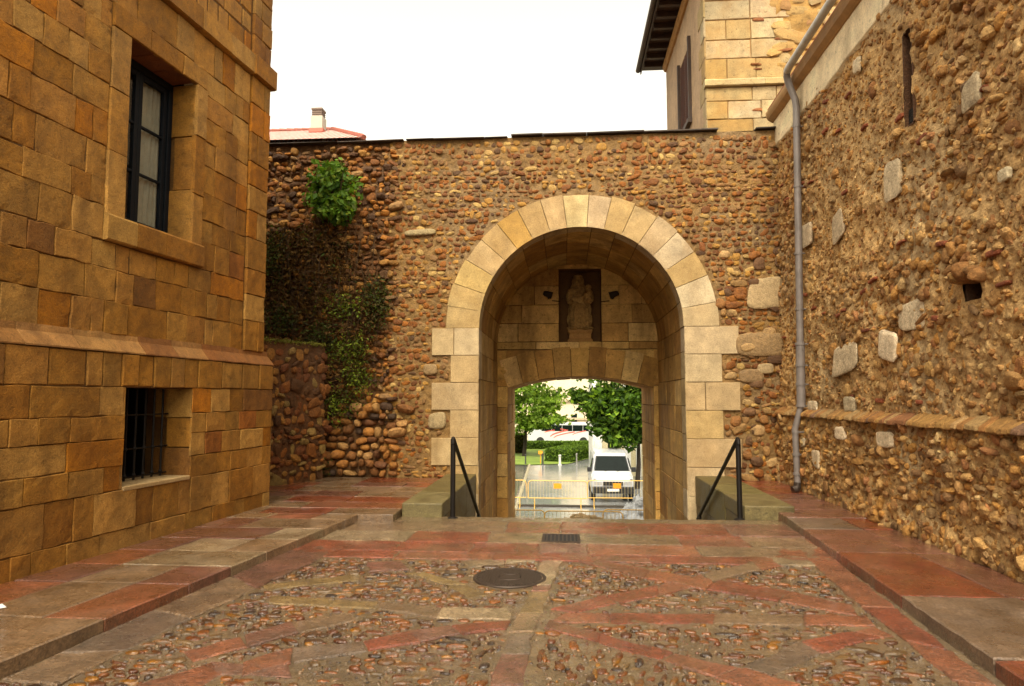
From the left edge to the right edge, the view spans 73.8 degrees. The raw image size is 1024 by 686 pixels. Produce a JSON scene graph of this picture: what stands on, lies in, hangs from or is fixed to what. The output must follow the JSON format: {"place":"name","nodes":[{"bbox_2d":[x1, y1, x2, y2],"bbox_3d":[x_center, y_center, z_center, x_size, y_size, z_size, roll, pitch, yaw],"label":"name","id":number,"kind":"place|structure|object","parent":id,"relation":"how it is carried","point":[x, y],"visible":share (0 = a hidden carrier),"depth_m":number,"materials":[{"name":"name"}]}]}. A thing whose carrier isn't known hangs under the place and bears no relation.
{"place":"outdoors","nodes":[
{"label":"outdoors","id":0,"kind":"place"},
{"bbox_2d":[0,477,439,679],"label":"pavement","id":1,"kind":"structure","parent":0,"point":[49,613],"depth_m":6.05,"materials":[{"name":"stone"}]},
{"bbox_2d":[0,0,276,583],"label":"stone building","id":2,"kind":"structure","parent":1,"relation":"on","point":[136,375],"depth_m":7.00,"materials":[{"name":"brown stone"}]},
{"bbox_2d":[125,58,172,232],"bbox_3d":[-4.221,-2.166,7.600,0.140,1.916,1.066,-1,-5,10],"label":"window","id":3,"kind":"structure","parent":2,"relation":"in","point":[148,170],"depth_m":7.87,"materials":[{"name":"blue paint"}]},
{"bbox_2d":[264,337,332,485],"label":"side wall","id":4,"kind":"structure","parent":1,"relation":"on","point":[299,423],"depth_m":11.92,"materials":[{"name":"stone"}]},
{"bbox_2d":[322,457,331,476],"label":"ivy","id":5,"kind":"object","parent":1,"relation":"on","point":[323,472],"visible":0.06,"depth_m":12.66,"materials":[{"name":"green plant"}]},
{"bbox_2d":[269,107,366,142],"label":"red roof house","id":6,"kind":"structure","parent":0,"point":[317,130],"depth_m":30.41,"materials":[{"name":"tile"}]},
{"bbox_2d":[270,0,666,140],"label":"sky","id":7,"kind":"structure","parent":0,"point":[377,69],"materials":[{"name":"white"}]},
{"bbox_2d":[0,516,1005,685],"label":"ground","id":8,"kind":"structure","parent":0,"point":[404,601],"depth_m":4.82,"materials":[{"name":"stone"}]},
{"bbox_2d":[402,474,475,516],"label":"wing wall","id":9,"kind":"structure","parent":8,"relation":"on","point":[432,500],"depth_m":10.05,"materials":[{"name":"stone"}]},
{"bbox_2d":[473,568,545,588],"bbox_3d":[-0.019,2.053,5.949,0.640,0.035,0.640,0,-5,4],"label":"manhole cover","id":10,"kind":"object","parent":8,"relation":"on","point":[508,578],"visible":0.99,"depth_m":5.90,"materials":[{"name":"metal"}]},
{"bbox_2d":[541,534,579,543],"bbox_3d":[0.544,2.183,7.574,0.420,0.046,0.420,0,-5,4],"label":"drain grate","id":11,"kind":"object","parent":8,"relation":"on","point":[566,538],"visible":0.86,"depth_m":7.56,"materials":[{"name":"metal"}]},
{"bbox_2d":[515,465,526,496],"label":"path","id":12,"kind":"structure","parent":0,"point":[519,471],"depth_m":38.01,"materials":[{"name":"concrete"}]},
{"bbox_2d":[515,480,526,507],"bbox_3d":[-0.589,5.916,26.842,2.334,1.084,0.573,0,-5,4],"label":"crowd barrier","id":13,"kind":"object","parent":12,"relation":"on","point":[521,497],"visible":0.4,"depth_m":26.76,"materials":[{"name":"yellow metal"}]},
{"bbox_2d":[515,449,587,464],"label":"lawn","id":14,"kind":"structure","parent":0,"point":[532,456],"depth_m":47.60,"materials":[{"name":"green plant"}]},
{"bbox_2d":[514,433,523,452],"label":"dark shrub","id":15,"kind":"object","parent":14,"relation":"on","point":[519,445],"visible":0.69,"depth_m":52.02,"materials":[{"name":"green plant"}]},
{"bbox_2d":[515,382,574,455],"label":"feathery tree","id":16,"kind":"object","parent":14,"relation":"on","point":[543,405],"visible":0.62,"depth_m":48.75,"materials":[{"name":"green plant"}]},
{"bbox_2d":[527,440,588,448],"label":"hedge","id":17,"kind":"object","parent":14,"relation":"on","point":[537,444],"visible":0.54,"depth_m":56.31,"materials":[{"name":"green plant"}]},
{"bbox_2d":[528,422,588,440],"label":"minibus","id":18,"kind":"object","parent":14,"relation":"on","point":[576,431],"visible":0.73,"depth_m":61.38,"materials":[{"name":"white paint"}]},
{"bbox_2d":[542,425,588,430],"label":"side window","id":19,"kind":"structure","parent":18,"relation":"in","point":[568,427],"depth_m":61.37,"materials":[{"name":"black glass"}]},
{"bbox_2d":[544,443,588,461],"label":"hedge","id":20,"kind":"object","parent":14,"relation":"on","point":[567,452],"visible":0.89,"depth_m":45.65,"materials":[{"name":"green plant"}]},
{"bbox_2d":[515,379,588,433],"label":"cream building","id":21,"kind":"structure","parent":0,"point":[569,409],"depth_m":79.47,"materials":[{"name":"beige concrete"}]},
{"bbox_2d":[515,435,588,503],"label":"terrain","id":22,"kind":"structure","parent":0,"point":[517,494],"depth_m":38.47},
{"bbox_2d":[264,126,782,519],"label":"city wall","id":23,"kind":"structure","parent":22,"relation":"on","point":[483,244],"depth_m":12.84,"materials":[{"name":"stone"}]},
{"bbox_2d":[264,229,295,296],"bbox_3d":[-4.503,-1.527,12.949,0.826,1.283,0.439,0,-5,4],"label":"ivy","id":24,"kind":"object","parent":23,"relation":"attached to","point":[271,259],"visible":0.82,"depth_m":13.00,"materials":[{"name":"green plant"}]},
{"bbox_2d":[264,299,304,339],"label":"ivy","id":25,"kind":"object","parent":23,"relation":"attached to","point":[283,319],"visible":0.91,"depth_m":12.89,"materials":[{"name":"green plant"}]},
{"bbox_2d":[296,311,344,362],"bbox_3d":[-3.611,-0.049,12.769,0.972,1.142,0.426,0,-5,4],"label":"ivy","id":26,"kind":"object","parent":23,"relation":"attached to","point":[321,338],"visible":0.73,"depth_m":12.82,"materials":[{"name":"green plant"}]},
{"bbox_2d":[264,212,392,432],"bbox_3d":[-3.623,-0.402,12.858,2.798,4.204,0.355,0,-5,4],"label":"dry creeper","id":27,"kind":"object","parent":23,"relation":"attached to","point":[302,254],"visible":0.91,"depth_m":12.94,"materials":[{"name":"plant"}]},
{"bbox_2d":[302,157,364,226],"bbox_3d":[-3.386,-2.865,12.894,1.147,1.321,0.958,1,-5,-17],"label":"fig bush","id":28,"kind":"object","parent":23,"relation":"attached to","point":[324,196],"visible":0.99,"depth_m":12.82,"materials":[{"name":"green plant"}]},
{"bbox_2d":[324,382,363,428],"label":"ivy","id":29,"kind":"object","parent":23,"relation":"attached to","point":[334,409],"visible":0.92,"depth_m":12.69,"materials":[{"name":"green plant"}]},
{"bbox_2d":[314,290,373,328],"bbox_3d":[-3.188,-0.636,12.781,1.147,0.738,0.430,0,-5,4],"label":"ivy","id":30,"kind":"object","parent":23,"relation":"attached to","point":[345,302],"visible":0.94,"depth_m":12.82,"materials":[{"name":"green plant"}]},
{"bbox_2d":[325,322,373,376],"bbox_3d":[-3.034,0.115,12.714,1.083,1.030,0.420,0,-5,4],"label":"ivy","id":31,"kind":"object","parent":23,"relation":"attached to","point":[354,346],"visible":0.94,"depth_m":12.77,"materials":[{"name":"green plant"}]},
{"bbox_2d":[337,350,379,408],"bbox_3d":[-2.868,0.675,12.659,0.846,1.097,0.416,0,-5,4],"label":"ivy","id":32,"kind":"object","parent":23,"relation":"attached to","point":[358,375],"visible":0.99,"depth_m":12.71,"materials":[{"name":"green plant"}]},
{"bbox_2d":[355,273,397,336],"bbox_3d":[-2.579,-0.714,12.743,0.874,1.290,0.424,0,-5,4],"label":"ivy","id":33,"kind":"object","parent":23,"relation":"attached to","point":[380,303],"visible":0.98,"depth_m":12.78,"materials":[{"name":"green plant"}]},
{"bbox_2d":[543,291,559,301],"bbox_3d":[0.947,-1.116,16.308,0.416,0.251,0.213,0,-5,4],"label":"wall spotlight","id":34,"kind":"object","parent":23,"relation":"attached to","point":[548,294],"depth_m":16.23,"materials":[{"name":"brown metal"}]},
{"bbox_2d":[566,275,593,341],"bbox_3d":[1.647,-0.842,16.564,0.684,1.658,0.474,0,-5,4],"label":"statue","id":35,"kind":"object","parent":23,"relation":"in","point":[579,297],"visible":0.99,"depth_m":16.43,"materials":[{"name":"beige stone"}]},
{"bbox_2d":[601,291,618,301],"bbox_3d":[2.325,-1.107,16.201,0.416,0.251,0.213,0,-5,4],"label":"wall spotlight","id":36,"kind":"object","parent":23,"relation":"attached to","point":[612,294],"depth_m":16.11,"materials":[{"name":"brown metal"}]},
{"bbox_2d":[636,0,839,131],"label":"tower building","id":37,"kind":"structure","parent":22,"relation":"on","point":[722,64],"depth_m":13.62,"materials":[{"name":"stone"}]},
{"bbox_2d":[677,36,691,128],"bbox_3d":[4.017,-5.797,15.826,0.180,1.979,1.468,0,-5,4],"label":"window","id":38,"kind":"structure","parent":37,"relation":"in","point":[684,97],"depth_m":15.77,"materials":[{"name":"brown wood"}]},
{"bbox_2d":[515,459,642,518],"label":"road","id":39,"kind":"structure","parent":0,"point":[579,474],"depth_m":30.23,"materials":[{"name":"concrete"}]},
{"bbox_2d":[515,464,529,514],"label":"kerb","id":40,"kind":"structure","parent":39,"relation":"on","point":[521,490],"depth_m":31.50,"materials":[{"name":"concrete"}]},
{"bbox_2d":[515,509,544,517],"bbox_3d":[-0.172,5.497,20.303,2.334,1.084,0.573,0,-5,4],"label":"crowd barrier","id":41,"kind":"object","parent":39,"relation":"on","point":[516,510],"visible":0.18,"depth_m":20.29,"materials":[{"name":"yellow metal"}]},
{"bbox_2d":[528,480,587,509],"bbox_3d":[1.776,5.894,26.560,2.334,1.084,0.573,0,-5,4],"label":"crowd barrier","id":42,"kind":"object","parent":39,"relation":"on","point":[557,485],"visible":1,"depth_m":26.57,"materials":[{"name":"yellow metal"}]},
{"bbox_2d":[515,504,624,507],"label":"kerb","id":43,"kind":"structure","parent":39,"relation":"on","point":[592,506],"depth_m":26.78,"materials":[{"name":"grey concrete"}]},
{"bbox_2d":[544,510,622,518],"bbox_3d":[2.102,5.477,20.040,2.334,1.084,0.573,0,-5,4],"label":"crowd barrier","id":44,"kind":"object","parent":39,"relation":"on","point":[552,511],"visible":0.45,"depth_m":20.07,"materials":[{"name":"yellow metal"}]},
{"bbox_2d":[564,513,602,518],"bbox_3d":[2.208,5.750,21.709,3.200,0.633,1.600,0,-5,4],"label":"sand heap","id":45,"kind":"object","parent":39,"relation":"on","point":[578,515],"visible":0.16,"depth_m":21.62,"materials":[{"name":"beige sand"}]},
{"bbox_2d":[562,379,642,488],"bbox_3d":[6.135,2.877,32.916,7.439,8.094,5.019,0,-5,4],"label":"broadleaf tree","id":46,"kind":"object","parent":39,"relation":"on","point":[613,411],"visible":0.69,"depth_m":31.59,"materials":[{"name":"green plant"}]},
{"bbox_2d":[587,448,635,499],"bbox_3d":[4.289,5.723,29.974,2.040,1.930,4.355,0,-5,4],"label":"white van","id":47,"kind":"object","parent":39,"relation":"on","point":[609,464],"visible":0.94,"depth_m":28.63,"materials":[{"name":"paint"}]},
{"bbox_2d":[587,480,642,508],"bbox_3d":[4.099,5.897,26.605,2.334,1.084,0.573,0,-5,3],"label":"crowd barrier","id":48,"kind":"object","parent":39,"relation":"on","point":[616,485],"visible":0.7,"depth_m":26.62,"materials":[{"name":"yellow metal"}]},
{"bbox_2d":[603,509,642,518],"bbox_3d":[3.868,5.494,20.259,2.334,1.084,0.573,0,-5,6],"label":"crowd barrier","id":49,"kind":"object","parent":39,"relation":"on","point":[623,511],"visible":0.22,"depth_m":20.35,"materials":[{"name":"yellow metal"}]},
{"bbox_2d":[616,494,643,519],"bbox_3d":[4.579,5.808,24.137,1.900,0.893,1.600,0,-5,4],"label":"rubble heap","id":50,"kind":"object","parent":39,"relation":"on","point":[637,503],"visible":0.25,"depth_m":23.80,"materials":[{"name":"grey stone"}]},
{"bbox_2d":[588,379,642,476],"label":"pale building","id":51,"kind":"structure","parent":0,"point":[594,441],"depth_m":37.31,"materials":[{"name":"beige concrete"}]},
{"bbox_2d":[742,481,1023,685],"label":"pavement","id":52,"kind":"structure","parent":0,"point":[973,612],"depth_m":5.54,"materials":[{"name":"red sandstone slabs"},{"name":"grey-brown sandstone slabs"}]},
{"bbox_2d":[695,476,794,520],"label":"wing wall","id":53,"kind":"structure","parent":52,"relation":"on","point":[757,504],"depth_m":9.95,"materials":[{"name":"stone"}]},
{"bbox_2d":[766,0,1023,582],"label":"rubble building","id":54,"kind":"structure","parent":52,"relation":"on","point":[899,137],"depth_m":7.51,"materials":[{"name":"stone"}]},
{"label":"passage floor","id":55,"kind":"structure","parent":0,"visible":0},
{"bbox_3d":[1.202,3.677,10.874,3.926,2.428,4.860,0,-5,4],"label":"staircase","id":56,"kind":"object","parent":55,"relation":"on","visible":0},
{"bbox_2d":[448,436,480,518],"bbox_3d":[-0.670,2.522,10.357,0.160,2.350,3.003,0,-5,4],"label":"handrail","id":57,"kind":"object","parent":56,"relation":"on","point":[454,449],"visible":0.88,"depth_m":8.99,"materials":[{"name":"black metal"}]},
{"bbox_2d":[696,437,744,519],"bbox_3d":[3.065,2.514,10.250,0.160,2.350,3.003,0,-5,4],"label":"handrail","id":58,"kind":"object","parent":56,"relation":"on","point":[737,444],"visible":0.84,"depth_m":8.89,"materials":[{"name":"black metal"}]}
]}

